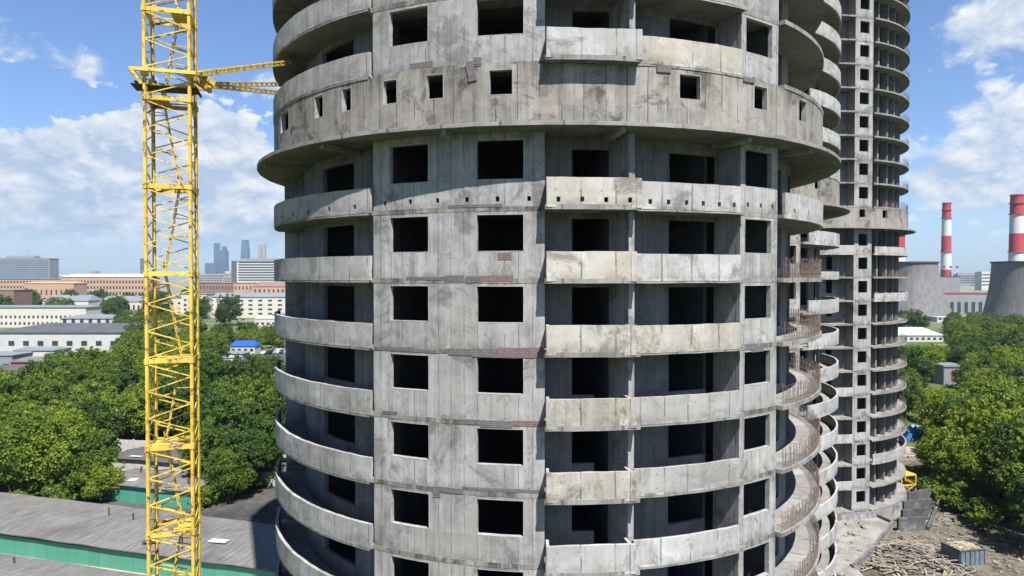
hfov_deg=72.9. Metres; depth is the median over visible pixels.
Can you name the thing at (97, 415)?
broadleaf tree
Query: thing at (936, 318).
hall
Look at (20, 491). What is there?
bush
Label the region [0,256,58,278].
office slab
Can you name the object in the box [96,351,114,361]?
broadleaf tree
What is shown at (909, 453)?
concrete slab
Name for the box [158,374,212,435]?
broadleaf tree
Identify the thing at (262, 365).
broadleaf tree
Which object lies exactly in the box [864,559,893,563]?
plank
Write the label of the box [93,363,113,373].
broadleaf tree
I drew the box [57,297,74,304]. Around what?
broadleaf tree
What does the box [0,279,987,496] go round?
ground
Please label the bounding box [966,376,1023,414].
broadleaf tree
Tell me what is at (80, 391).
broadleaf tree
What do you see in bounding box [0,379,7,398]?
poplar tree
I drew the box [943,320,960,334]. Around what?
broadleaf tree
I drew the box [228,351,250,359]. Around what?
hut
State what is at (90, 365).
broadleaf tree
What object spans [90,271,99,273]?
apartment block
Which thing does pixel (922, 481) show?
bush
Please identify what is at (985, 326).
poplar tree
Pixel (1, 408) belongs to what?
broadleaf tree
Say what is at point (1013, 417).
broadleaf tree
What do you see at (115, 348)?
broadleaf tree
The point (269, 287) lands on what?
brown block
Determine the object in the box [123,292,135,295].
broadleaf tree
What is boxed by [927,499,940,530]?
basement wall
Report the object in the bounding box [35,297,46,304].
broadleaf tree
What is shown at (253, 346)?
hut
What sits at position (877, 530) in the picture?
concrete podium
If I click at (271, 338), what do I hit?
broadleaf tree
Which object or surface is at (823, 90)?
unfinished tower
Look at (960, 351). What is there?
broadleaf tree
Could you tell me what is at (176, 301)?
cream block
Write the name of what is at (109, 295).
broadleaf tree
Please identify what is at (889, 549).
plank
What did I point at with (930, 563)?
plank
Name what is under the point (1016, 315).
broadleaf tree
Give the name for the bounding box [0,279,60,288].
long building
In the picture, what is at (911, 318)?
broadleaf tree
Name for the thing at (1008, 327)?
broadleaf tree
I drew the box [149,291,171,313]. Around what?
broadleaf tree
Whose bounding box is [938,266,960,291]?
boiler house
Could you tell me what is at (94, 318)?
warehouse building
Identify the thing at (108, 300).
broadleaf tree
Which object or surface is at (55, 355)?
broadleaf tree
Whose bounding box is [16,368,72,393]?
broadleaf tree
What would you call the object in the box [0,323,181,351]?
warehouse building
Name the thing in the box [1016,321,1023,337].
broadleaf tree
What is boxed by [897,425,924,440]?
tarpaulin
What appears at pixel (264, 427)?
broadleaf tree
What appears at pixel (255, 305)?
cream block
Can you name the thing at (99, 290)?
broadleaf tree
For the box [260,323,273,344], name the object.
broadleaf tree
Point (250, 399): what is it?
broadleaf tree
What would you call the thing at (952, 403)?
broadleaf tree
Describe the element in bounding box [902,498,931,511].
concrete slab
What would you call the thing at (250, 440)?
broadleaf tree
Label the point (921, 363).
broadleaf tree
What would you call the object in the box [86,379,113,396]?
broadleaf tree
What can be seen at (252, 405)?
poplar tree
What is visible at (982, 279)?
apartment block
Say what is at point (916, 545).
plank
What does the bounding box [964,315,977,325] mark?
broadleaf tree
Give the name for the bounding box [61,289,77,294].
broadleaf tree
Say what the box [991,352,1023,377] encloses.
broadleaf tree
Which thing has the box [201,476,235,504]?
bush
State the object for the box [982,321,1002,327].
broadleaf tree
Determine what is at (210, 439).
broadleaf tree
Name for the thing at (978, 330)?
broadleaf tree
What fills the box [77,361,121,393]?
broadleaf tree
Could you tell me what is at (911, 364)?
broadleaf tree
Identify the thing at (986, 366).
broadleaf tree
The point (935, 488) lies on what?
bush
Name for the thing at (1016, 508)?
broadleaf tree
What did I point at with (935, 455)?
broadleaf tree
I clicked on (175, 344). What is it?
broadleaf tree
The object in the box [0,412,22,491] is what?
broadleaf tree
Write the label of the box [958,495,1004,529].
bush
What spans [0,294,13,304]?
broadleaf tree
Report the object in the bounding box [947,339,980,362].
broadleaf tree
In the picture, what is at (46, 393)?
broadleaf tree
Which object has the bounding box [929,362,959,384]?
shed
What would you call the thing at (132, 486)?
garage row
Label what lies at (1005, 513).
bush
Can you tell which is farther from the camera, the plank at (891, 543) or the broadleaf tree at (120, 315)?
the broadleaf tree at (120, 315)
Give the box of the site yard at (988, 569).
[859,457,1023,575]
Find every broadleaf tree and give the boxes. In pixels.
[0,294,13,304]
[0,365,89,411]
[0,370,27,407]
[0,393,40,425]
[0,405,5,422]
[0,409,73,494]
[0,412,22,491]
[2,399,49,414]
[14,410,107,489]
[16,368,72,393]
[18,359,71,384]
[18,399,90,435]
[25,288,38,298]
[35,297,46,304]
[41,349,83,361]
[43,297,66,304]
[44,359,79,382]
[51,395,92,417]
[51,429,124,499]
[53,357,83,383]
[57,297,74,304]
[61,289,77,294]
[63,392,125,448]
[66,379,118,412]
[72,346,106,361]
[72,455,127,501]
[74,363,105,383]
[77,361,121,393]
[79,356,114,366]
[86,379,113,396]
[87,290,102,297]
[92,289,108,297]
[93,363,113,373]
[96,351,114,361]
[98,297,118,309]
[100,300,118,313]
[101,293,116,297]
[107,340,138,362]
[109,335,143,349]
[109,347,144,373]
[110,295,128,312]
[111,313,134,322]
[112,379,170,439]
[115,311,129,319]
[115,387,138,433]
[120,328,152,350]
[122,309,135,314]
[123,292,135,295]
[123,320,152,338]
[127,329,144,336]
[129,364,173,392]
[132,308,150,321]
[132,360,143,376]
[136,348,144,359]
[139,292,158,309]
[140,340,167,356]
[141,349,174,368]
[142,370,183,387]
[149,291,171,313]
[151,322,176,338]
[157,327,179,341]
[157,340,189,354]
[157,373,207,433]
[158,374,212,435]
[159,351,186,368]
[160,314,172,319]
[162,365,188,370]
[165,317,183,327]
[166,337,184,347]
[169,325,189,337]
[169,335,189,343]
[176,314,189,326]
[176,421,232,478]
[177,418,214,457]
[182,347,221,371]
[183,311,194,326]
[185,331,220,350]
[185,387,249,426]
[188,296,211,318]
[200,442,256,500]
[204,331,231,355]
[204,347,222,360]
[204,376,255,417]
[208,352,261,390]
[209,325,227,332]
[213,309,226,323]
[213,428,269,494]
[216,293,243,325]
[216,322,231,329]
[221,329,237,343]
[228,391,267,418]
[234,413,284,486]
[235,329,245,339]
[237,371,268,403]
[243,326,263,339]
[244,322,258,331]
[245,328,265,344]
[245,353,271,378]
[258,360,283,412]
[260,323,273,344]
[261,371,279,411]
[264,354,280,373]
[265,329,277,345]
[270,392,285,419]
[274,335,283,347]
[897,368,925,416]
[898,310,910,326]
[898,345,936,387]
[901,350,928,381]
[905,308,924,326]
[912,390,951,434]
[913,415,976,479]
[913,425,954,473]
[914,314,930,327]
[916,386,945,414]
[918,345,945,380]
[925,343,945,359]
[932,391,967,422]
[935,391,988,426]
[936,385,985,423]
[937,433,997,495]
[938,347,952,361]
[939,397,1008,435]
[941,316,957,331]
[942,313,961,319]
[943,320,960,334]
[943,321,972,344]
[945,325,976,344]
[945,330,970,347]
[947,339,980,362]
[949,359,981,385]
[950,319,965,324]
[950,342,990,363]
[954,367,1001,391]
[955,341,987,359]
[956,377,983,393]
[957,350,996,368]
[957,395,1023,443]
[960,364,1002,380]
[961,415,1016,491]
[963,312,979,319]
[963,418,1013,498]
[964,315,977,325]
[966,320,981,327]
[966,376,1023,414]
[967,325,981,333]
[970,335,1000,352]
[971,319,984,325]
[972,315,993,324]
[976,375,1017,395]
[978,413,1023,501]
[979,327,996,334]
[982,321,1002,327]
[982,418,1023,516]
[983,327,1009,347]
[986,342,1010,358]
[988,347,1023,367]
[991,344,1023,363]
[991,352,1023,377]
[995,366,1023,382]
[996,323,1023,337]
[996,334,1023,346]
[999,319,1013,324]
[1002,471,1023,528]
[1009,314,1023,320]
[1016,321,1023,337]
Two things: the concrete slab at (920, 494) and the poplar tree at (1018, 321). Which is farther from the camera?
the poplar tree at (1018, 321)
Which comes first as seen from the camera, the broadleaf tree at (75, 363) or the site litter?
the site litter
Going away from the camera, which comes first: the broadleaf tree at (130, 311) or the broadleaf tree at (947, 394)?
the broadleaf tree at (947, 394)
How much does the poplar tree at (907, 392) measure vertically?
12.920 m
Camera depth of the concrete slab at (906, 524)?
86.85 m
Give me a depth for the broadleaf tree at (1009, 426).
93.96 m
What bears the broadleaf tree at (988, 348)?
on the ground at (212, 322)
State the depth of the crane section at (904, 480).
101.18 m
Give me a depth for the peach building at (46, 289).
760.16 m
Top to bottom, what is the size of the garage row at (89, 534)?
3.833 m
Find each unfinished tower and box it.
[257,0,840,575]
[789,0,849,575]
[819,0,915,520]
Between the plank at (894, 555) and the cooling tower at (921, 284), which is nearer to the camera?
the plank at (894, 555)
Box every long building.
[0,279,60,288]
[61,274,159,295]
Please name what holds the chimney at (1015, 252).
on the ground at (212, 322)
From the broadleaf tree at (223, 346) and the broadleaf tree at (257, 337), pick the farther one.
the broadleaf tree at (257, 337)
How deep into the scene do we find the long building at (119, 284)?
900.08 m
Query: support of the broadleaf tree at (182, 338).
on the ground at (212, 322)
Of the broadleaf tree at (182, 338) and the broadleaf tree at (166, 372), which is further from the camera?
the broadleaf tree at (182, 338)
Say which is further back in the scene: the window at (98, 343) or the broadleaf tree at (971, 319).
the broadleaf tree at (971, 319)
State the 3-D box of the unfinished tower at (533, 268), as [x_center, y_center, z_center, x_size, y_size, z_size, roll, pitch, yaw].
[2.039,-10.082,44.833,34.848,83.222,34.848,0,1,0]
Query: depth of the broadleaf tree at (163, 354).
183.76 m
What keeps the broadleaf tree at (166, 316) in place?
on the ground at (212, 322)
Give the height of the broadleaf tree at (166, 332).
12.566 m
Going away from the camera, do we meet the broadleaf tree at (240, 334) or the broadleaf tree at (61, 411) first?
the broadleaf tree at (61, 411)
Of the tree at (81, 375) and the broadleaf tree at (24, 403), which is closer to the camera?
the broadleaf tree at (24, 403)
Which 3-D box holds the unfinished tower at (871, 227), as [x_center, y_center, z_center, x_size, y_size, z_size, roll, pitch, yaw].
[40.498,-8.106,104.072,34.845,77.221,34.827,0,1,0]
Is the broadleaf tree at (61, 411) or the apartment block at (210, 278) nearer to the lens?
the broadleaf tree at (61, 411)
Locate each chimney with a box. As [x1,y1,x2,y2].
[899,235,904,261]
[940,202,951,275]
[1007,194,1023,260]
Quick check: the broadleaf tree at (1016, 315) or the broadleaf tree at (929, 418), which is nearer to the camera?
the broadleaf tree at (929, 418)
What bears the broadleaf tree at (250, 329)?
on the ground at (212, 322)
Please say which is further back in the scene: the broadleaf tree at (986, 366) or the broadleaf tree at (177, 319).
the broadleaf tree at (177, 319)
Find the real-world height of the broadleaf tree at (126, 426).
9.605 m
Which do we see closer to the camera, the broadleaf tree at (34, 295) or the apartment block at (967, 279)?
the broadleaf tree at (34, 295)
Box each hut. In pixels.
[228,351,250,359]
[230,340,261,353]
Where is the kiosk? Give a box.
[223,355,241,361]
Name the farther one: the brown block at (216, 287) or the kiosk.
the brown block at (216, 287)
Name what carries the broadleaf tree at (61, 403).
on the ground at (212, 322)
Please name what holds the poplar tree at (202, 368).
on the ground at (212, 322)
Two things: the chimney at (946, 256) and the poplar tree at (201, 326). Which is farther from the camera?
the chimney at (946, 256)
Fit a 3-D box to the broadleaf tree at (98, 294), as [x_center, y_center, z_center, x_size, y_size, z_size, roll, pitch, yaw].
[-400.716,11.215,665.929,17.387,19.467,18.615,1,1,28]
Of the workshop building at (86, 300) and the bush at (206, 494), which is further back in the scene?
the workshop building at (86, 300)
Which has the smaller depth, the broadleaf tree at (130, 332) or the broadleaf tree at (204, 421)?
the broadleaf tree at (204, 421)
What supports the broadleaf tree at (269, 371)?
on the ground at (212, 322)
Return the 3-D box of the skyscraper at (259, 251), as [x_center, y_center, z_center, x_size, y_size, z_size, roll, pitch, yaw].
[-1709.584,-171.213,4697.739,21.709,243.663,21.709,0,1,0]
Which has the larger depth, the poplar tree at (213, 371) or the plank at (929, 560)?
the poplar tree at (213, 371)
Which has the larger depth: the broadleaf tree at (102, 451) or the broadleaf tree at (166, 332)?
the broadleaf tree at (166, 332)
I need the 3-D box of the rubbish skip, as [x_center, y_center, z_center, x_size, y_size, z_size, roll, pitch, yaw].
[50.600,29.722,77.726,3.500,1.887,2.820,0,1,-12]
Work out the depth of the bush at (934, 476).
100.66 m
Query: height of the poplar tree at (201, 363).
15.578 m
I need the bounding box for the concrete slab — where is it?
[905,451,917,454]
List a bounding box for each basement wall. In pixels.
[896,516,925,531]
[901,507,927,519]
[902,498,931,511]
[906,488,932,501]
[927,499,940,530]
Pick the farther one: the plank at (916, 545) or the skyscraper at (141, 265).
the skyscraper at (141, 265)
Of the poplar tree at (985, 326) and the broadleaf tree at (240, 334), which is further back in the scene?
the broadleaf tree at (240, 334)
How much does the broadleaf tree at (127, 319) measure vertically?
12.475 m
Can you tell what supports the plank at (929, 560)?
on the timber scrap
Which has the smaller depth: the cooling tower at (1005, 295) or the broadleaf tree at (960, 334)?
the broadleaf tree at (960, 334)
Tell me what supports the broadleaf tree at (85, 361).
on the ground at (212, 322)
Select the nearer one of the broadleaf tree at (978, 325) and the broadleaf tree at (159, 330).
the broadleaf tree at (159, 330)
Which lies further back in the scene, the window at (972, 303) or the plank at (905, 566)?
the window at (972, 303)
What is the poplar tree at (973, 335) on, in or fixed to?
on the ground at (212, 322)
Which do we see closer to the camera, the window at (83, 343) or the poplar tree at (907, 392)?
the poplar tree at (907, 392)
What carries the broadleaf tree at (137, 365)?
on the ground at (212, 322)
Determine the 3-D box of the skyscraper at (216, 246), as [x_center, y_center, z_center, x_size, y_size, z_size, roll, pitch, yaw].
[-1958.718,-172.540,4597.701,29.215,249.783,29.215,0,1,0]
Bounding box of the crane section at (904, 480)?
[899,471,915,491]
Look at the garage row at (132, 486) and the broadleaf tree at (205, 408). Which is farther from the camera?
the broadleaf tree at (205, 408)
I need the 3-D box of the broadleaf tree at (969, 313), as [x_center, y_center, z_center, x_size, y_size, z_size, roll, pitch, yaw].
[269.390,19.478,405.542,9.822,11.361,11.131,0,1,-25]
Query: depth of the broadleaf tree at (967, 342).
224.93 m
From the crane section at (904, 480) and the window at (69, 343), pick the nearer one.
the crane section at (904, 480)
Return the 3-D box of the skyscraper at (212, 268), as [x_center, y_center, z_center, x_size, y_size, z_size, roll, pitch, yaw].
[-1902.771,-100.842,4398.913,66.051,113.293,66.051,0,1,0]
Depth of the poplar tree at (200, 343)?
222.77 m
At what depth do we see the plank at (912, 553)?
76.75 m
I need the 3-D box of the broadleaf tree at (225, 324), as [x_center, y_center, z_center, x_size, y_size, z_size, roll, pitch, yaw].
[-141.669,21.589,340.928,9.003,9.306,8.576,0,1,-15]
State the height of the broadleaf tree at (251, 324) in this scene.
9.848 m
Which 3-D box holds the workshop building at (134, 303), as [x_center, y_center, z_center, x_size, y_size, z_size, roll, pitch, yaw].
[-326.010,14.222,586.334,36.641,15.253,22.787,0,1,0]
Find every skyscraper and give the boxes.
[140,258,143,273]
[205,263,219,273]
[214,243,219,262]
[216,246,228,273]
[240,240,249,260]
[258,245,261,257]
[262,244,265,257]
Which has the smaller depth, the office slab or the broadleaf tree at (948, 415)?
the broadleaf tree at (948, 415)
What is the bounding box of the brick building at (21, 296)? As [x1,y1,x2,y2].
[0,289,32,304]
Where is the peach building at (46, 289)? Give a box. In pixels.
[24,281,86,298]
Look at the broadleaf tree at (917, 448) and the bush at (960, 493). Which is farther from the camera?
the broadleaf tree at (917, 448)
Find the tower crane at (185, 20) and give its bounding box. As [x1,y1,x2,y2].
[128,0,298,575]
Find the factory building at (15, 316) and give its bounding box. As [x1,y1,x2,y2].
[0,305,100,327]
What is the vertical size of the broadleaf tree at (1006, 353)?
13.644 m
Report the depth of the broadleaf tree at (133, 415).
131.55 m
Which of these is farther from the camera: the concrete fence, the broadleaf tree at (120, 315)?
the broadleaf tree at (120, 315)
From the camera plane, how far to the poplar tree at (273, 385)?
139.39 m
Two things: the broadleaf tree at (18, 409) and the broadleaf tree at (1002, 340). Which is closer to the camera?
the broadleaf tree at (18, 409)
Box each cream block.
[141,295,180,316]
[181,293,215,318]
[212,293,284,317]
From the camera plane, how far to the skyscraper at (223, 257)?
4470.11 m
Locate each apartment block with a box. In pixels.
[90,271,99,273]
[199,274,226,282]
[222,276,231,282]
[953,274,974,285]
[974,272,989,289]
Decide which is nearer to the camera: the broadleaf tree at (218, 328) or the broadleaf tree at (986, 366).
the broadleaf tree at (986, 366)
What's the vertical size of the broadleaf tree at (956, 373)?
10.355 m
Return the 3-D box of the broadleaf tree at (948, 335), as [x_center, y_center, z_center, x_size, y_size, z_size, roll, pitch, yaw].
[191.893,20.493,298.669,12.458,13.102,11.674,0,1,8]
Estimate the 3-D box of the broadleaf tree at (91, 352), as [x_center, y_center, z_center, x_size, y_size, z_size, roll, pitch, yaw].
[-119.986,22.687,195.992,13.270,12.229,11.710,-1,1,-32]
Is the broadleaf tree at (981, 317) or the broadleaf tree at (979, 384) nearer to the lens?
the broadleaf tree at (979, 384)
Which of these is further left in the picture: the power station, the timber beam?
the timber beam
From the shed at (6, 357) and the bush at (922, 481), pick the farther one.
the shed at (6, 357)
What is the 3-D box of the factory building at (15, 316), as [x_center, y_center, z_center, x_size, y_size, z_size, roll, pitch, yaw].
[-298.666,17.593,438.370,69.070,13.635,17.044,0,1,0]
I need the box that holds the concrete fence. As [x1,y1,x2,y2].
[117,439,285,457]
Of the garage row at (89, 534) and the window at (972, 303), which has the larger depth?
the window at (972, 303)
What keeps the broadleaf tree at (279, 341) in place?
on the ground at (212, 322)
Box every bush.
[7,488,40,496]
[40,483,84,500]
[187,485,217,508]
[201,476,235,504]
[905,464,931,480]
[905,475,938,489]
[922,479,951,502]
[926,472,948,493]
[936,481,978,512]
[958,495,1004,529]
[976,492,1001,506]
[991,499,1017,522]
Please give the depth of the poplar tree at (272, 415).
109.67 m
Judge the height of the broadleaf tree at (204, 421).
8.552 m
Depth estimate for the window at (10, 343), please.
292.35 m
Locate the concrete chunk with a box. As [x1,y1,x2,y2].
[836,571,844,575]
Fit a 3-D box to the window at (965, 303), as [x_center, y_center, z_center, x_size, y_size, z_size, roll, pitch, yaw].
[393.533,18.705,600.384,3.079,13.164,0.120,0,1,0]
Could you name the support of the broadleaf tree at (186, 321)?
on the ground at (212, 322)
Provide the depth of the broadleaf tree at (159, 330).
293.68 m
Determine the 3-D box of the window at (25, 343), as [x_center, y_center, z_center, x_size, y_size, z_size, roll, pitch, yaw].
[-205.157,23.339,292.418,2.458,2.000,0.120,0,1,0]
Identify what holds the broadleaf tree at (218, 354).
on the ground at (212, 322)
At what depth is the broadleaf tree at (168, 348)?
207.93 m
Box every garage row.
[0,492,284,575]
[0,553,146,575]
[94,466,221,508]
[112,446,285,486]
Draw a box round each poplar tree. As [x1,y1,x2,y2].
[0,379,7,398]
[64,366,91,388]
[106,358,140,396]
[113,348,138,371]
[135,320,150,333]
[149,335,165,346]
[176,349,206,375]
[176,350,205,374]
[183,327,205,350]
[187,316,204,333]
[194,350,226,396]
[200,320,207,330]
[207,389,253,448]
[226,326,236,343]
[234,405,254,432]
[235,318,247,331]
[247,389,276,419]
[262,399,285,460]
[267,357,284,412]
[897,366,922,426]
[949,330,965,349]
[965,331,981,341]
[974,353,998,373]
[981,319,994,330]
[1006,325,1023,348]
[1009,316,1023,325]
[1010,343,1023,355]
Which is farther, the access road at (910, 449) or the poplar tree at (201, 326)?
the poplar tree at (201, 326)
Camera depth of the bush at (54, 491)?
95.19 m
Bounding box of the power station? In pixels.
[944,292,986,312]
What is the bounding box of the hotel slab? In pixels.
[231,258,284,282]
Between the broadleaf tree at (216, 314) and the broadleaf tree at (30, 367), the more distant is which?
the broadleaf tree at (216, 314)
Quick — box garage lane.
[2,553,154,575]
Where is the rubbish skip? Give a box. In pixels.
[940,539,986,566]
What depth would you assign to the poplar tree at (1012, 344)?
194.58 m
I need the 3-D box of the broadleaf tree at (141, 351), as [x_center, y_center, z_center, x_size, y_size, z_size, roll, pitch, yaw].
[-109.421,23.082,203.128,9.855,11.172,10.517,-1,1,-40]
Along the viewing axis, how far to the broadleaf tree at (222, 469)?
96.90 m
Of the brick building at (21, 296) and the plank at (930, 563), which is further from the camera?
the brick building at (21, 296)
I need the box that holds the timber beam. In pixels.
[897,458,923,460]
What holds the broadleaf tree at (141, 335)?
on the ground at (212, 322)
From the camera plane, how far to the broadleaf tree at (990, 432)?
97.54 m
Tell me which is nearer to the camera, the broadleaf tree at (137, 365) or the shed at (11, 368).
the broadleaf tree at (137, 365)
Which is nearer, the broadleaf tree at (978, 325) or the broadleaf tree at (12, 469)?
the broadleaf tree at (12, 469)
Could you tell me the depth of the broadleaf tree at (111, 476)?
96.56 m
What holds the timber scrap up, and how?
on the site yard at (988, 569)
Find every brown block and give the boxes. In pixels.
[199,283,233,292]
[234,283,256,292]
[252,282,284,292]
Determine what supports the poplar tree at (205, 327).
on the ground at (212, 322)
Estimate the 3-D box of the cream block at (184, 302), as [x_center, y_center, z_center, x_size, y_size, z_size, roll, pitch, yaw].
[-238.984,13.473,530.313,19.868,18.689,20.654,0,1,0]
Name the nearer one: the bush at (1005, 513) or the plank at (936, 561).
the plank at (936, 561)
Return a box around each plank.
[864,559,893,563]
[868,543,909,555]
[877,540,907,545]
[879,555,912,556]
[884,565,924,567]
[892,549,933,557]
[899,539,936,551]
[907,555,957,572]
[915,558,942,562]
[923,551,948,570]
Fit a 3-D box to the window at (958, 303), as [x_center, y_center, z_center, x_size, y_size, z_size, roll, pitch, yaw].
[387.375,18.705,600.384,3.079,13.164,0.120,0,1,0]
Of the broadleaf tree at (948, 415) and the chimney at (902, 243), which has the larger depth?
the chimney at (902, 243)
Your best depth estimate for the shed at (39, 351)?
247.25 m
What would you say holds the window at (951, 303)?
in the power station
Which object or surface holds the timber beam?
on the site yard at (988, 569)
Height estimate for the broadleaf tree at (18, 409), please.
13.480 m
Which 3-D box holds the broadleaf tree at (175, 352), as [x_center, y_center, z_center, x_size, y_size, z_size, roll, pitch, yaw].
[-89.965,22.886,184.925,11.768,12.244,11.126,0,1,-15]
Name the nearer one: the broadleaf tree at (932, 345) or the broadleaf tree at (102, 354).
the broadleaf tree at (102, 354)
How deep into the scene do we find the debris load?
77.44 m
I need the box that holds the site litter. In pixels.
[893,504,1023,575]
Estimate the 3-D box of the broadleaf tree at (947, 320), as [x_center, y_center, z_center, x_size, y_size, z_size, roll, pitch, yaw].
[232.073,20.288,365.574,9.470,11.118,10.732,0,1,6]
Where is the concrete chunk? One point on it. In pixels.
(840, 573)
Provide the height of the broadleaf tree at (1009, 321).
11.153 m
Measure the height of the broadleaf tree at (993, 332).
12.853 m
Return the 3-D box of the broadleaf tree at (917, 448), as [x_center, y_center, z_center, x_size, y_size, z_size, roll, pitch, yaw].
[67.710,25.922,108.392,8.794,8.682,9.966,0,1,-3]
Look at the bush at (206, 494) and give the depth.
95.13 m
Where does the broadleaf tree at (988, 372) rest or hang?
on the ground at (212, 322)
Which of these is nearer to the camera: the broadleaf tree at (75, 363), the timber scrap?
the timber scrap
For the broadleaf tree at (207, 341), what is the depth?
244.76 m
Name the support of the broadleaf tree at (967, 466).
on the site yard at (988, 569)
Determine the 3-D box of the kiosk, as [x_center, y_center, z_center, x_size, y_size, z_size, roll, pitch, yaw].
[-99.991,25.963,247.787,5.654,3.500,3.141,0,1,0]
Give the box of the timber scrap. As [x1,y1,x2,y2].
[860,539,978,575]
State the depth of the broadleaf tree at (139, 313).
392.40 m
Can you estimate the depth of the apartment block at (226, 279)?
2135.26 m
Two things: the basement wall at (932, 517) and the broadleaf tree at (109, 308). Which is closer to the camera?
the basement wall at (932, 517)
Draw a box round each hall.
[898,327,943,341]
[929,316,963,321]
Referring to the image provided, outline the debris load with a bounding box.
[946,541,979,549]
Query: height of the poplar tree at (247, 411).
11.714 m
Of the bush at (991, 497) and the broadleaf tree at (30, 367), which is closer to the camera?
the bush at (991, 497)
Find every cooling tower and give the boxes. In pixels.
[898,261,951,319]
[982,261,1023,318]
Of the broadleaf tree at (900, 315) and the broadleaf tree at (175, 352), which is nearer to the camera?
the broadleaf tree at (175, 352)
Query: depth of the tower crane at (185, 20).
27.79 m
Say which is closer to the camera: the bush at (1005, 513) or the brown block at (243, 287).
the bush at (1005, 513)
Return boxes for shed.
[0,351,32,364]
[0,365,28,376]
[10,356,44,364]
[12,347,72,355]
[254,317,273,325]
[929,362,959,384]
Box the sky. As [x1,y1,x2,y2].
[0,0,1023,278]
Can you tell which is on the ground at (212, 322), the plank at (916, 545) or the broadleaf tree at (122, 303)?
the broadleaf tree at (122, 303)
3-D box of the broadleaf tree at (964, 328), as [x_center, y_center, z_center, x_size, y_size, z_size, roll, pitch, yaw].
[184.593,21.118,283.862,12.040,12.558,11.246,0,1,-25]
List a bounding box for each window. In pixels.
[8,341,13,345]
[23,341,28,345]
[52,341,57,345]
[67,341,72,345]
[81,341,86,345]
[96,341,101,345]
[950,302,953,311]
[957,302,960,312]
[964,302,967,312]
[971,302,974,311]
[979,302,981,312]
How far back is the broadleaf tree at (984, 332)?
284.13 m
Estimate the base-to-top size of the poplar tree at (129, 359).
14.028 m
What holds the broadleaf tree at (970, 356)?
on the ground at (212, 322)
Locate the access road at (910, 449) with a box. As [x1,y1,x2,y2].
[902,447,919,456]
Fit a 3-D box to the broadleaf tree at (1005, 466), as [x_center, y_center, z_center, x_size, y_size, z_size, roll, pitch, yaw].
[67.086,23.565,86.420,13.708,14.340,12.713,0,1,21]
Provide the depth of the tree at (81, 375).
149.16 m
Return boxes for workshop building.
[42,295,101,305]
[99,296,141,313]
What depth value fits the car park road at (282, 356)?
275.41 m
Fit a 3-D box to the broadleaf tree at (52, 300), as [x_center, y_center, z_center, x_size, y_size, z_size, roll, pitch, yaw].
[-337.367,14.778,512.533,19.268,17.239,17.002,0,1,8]
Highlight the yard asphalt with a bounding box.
[71,484,285,524]
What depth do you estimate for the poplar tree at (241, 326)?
328.50 m
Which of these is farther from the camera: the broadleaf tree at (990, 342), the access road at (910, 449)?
the broadleaf tree at (990, 342)
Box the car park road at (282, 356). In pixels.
[222,354,284,370]
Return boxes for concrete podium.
[835,514,893,575]
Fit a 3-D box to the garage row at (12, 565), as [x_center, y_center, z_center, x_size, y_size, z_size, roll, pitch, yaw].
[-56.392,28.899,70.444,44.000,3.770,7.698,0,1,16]
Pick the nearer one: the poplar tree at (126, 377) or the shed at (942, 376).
the poplar tree at (126, 377)
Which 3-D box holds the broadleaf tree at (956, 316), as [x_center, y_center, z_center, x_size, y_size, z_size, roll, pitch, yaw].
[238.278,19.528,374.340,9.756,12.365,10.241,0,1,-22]
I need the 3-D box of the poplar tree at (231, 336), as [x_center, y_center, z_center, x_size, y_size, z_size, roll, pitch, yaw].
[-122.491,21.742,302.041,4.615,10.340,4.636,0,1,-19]
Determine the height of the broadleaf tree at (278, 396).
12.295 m
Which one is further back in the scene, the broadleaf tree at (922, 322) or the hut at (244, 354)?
the broadleaf tree at (922, 322)
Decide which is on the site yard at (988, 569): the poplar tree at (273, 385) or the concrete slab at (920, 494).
the concrete slab at (920, 494)
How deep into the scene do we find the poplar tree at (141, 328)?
274.59 m
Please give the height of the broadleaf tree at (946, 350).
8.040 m
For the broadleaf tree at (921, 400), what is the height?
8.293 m
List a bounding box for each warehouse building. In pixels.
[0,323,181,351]
[59,314,129,322]
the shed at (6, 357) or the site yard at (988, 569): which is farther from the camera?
the shed at (6, 357)
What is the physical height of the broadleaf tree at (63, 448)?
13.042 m
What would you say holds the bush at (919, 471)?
on the site yard at (988, 569)
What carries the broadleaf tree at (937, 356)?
on the ground at (212, 322)
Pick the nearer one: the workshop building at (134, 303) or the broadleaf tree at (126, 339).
the broadleaf tree at (126, 339)
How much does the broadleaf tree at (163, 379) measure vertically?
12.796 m
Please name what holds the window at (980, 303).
in the power station
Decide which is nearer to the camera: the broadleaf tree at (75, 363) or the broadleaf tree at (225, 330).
the broadleaf tree at (75, 363)
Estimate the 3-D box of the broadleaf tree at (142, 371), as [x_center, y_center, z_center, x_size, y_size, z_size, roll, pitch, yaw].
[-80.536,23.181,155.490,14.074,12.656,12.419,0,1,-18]
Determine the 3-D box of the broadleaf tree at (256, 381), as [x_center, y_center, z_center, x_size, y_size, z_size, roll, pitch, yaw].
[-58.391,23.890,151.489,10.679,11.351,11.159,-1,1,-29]
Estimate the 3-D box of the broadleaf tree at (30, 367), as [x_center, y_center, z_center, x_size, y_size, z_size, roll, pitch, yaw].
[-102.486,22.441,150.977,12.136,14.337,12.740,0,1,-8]
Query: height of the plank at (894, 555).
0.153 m
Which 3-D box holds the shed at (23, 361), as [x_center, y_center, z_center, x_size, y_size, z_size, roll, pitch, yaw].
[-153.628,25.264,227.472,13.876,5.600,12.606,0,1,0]
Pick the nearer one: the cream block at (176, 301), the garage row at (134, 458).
the garage row at (134, 458)
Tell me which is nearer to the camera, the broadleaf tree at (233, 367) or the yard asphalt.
the yard asphalt
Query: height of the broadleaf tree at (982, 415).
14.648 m
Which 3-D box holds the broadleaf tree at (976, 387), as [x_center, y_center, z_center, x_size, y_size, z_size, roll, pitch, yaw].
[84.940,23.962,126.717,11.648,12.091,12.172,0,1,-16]

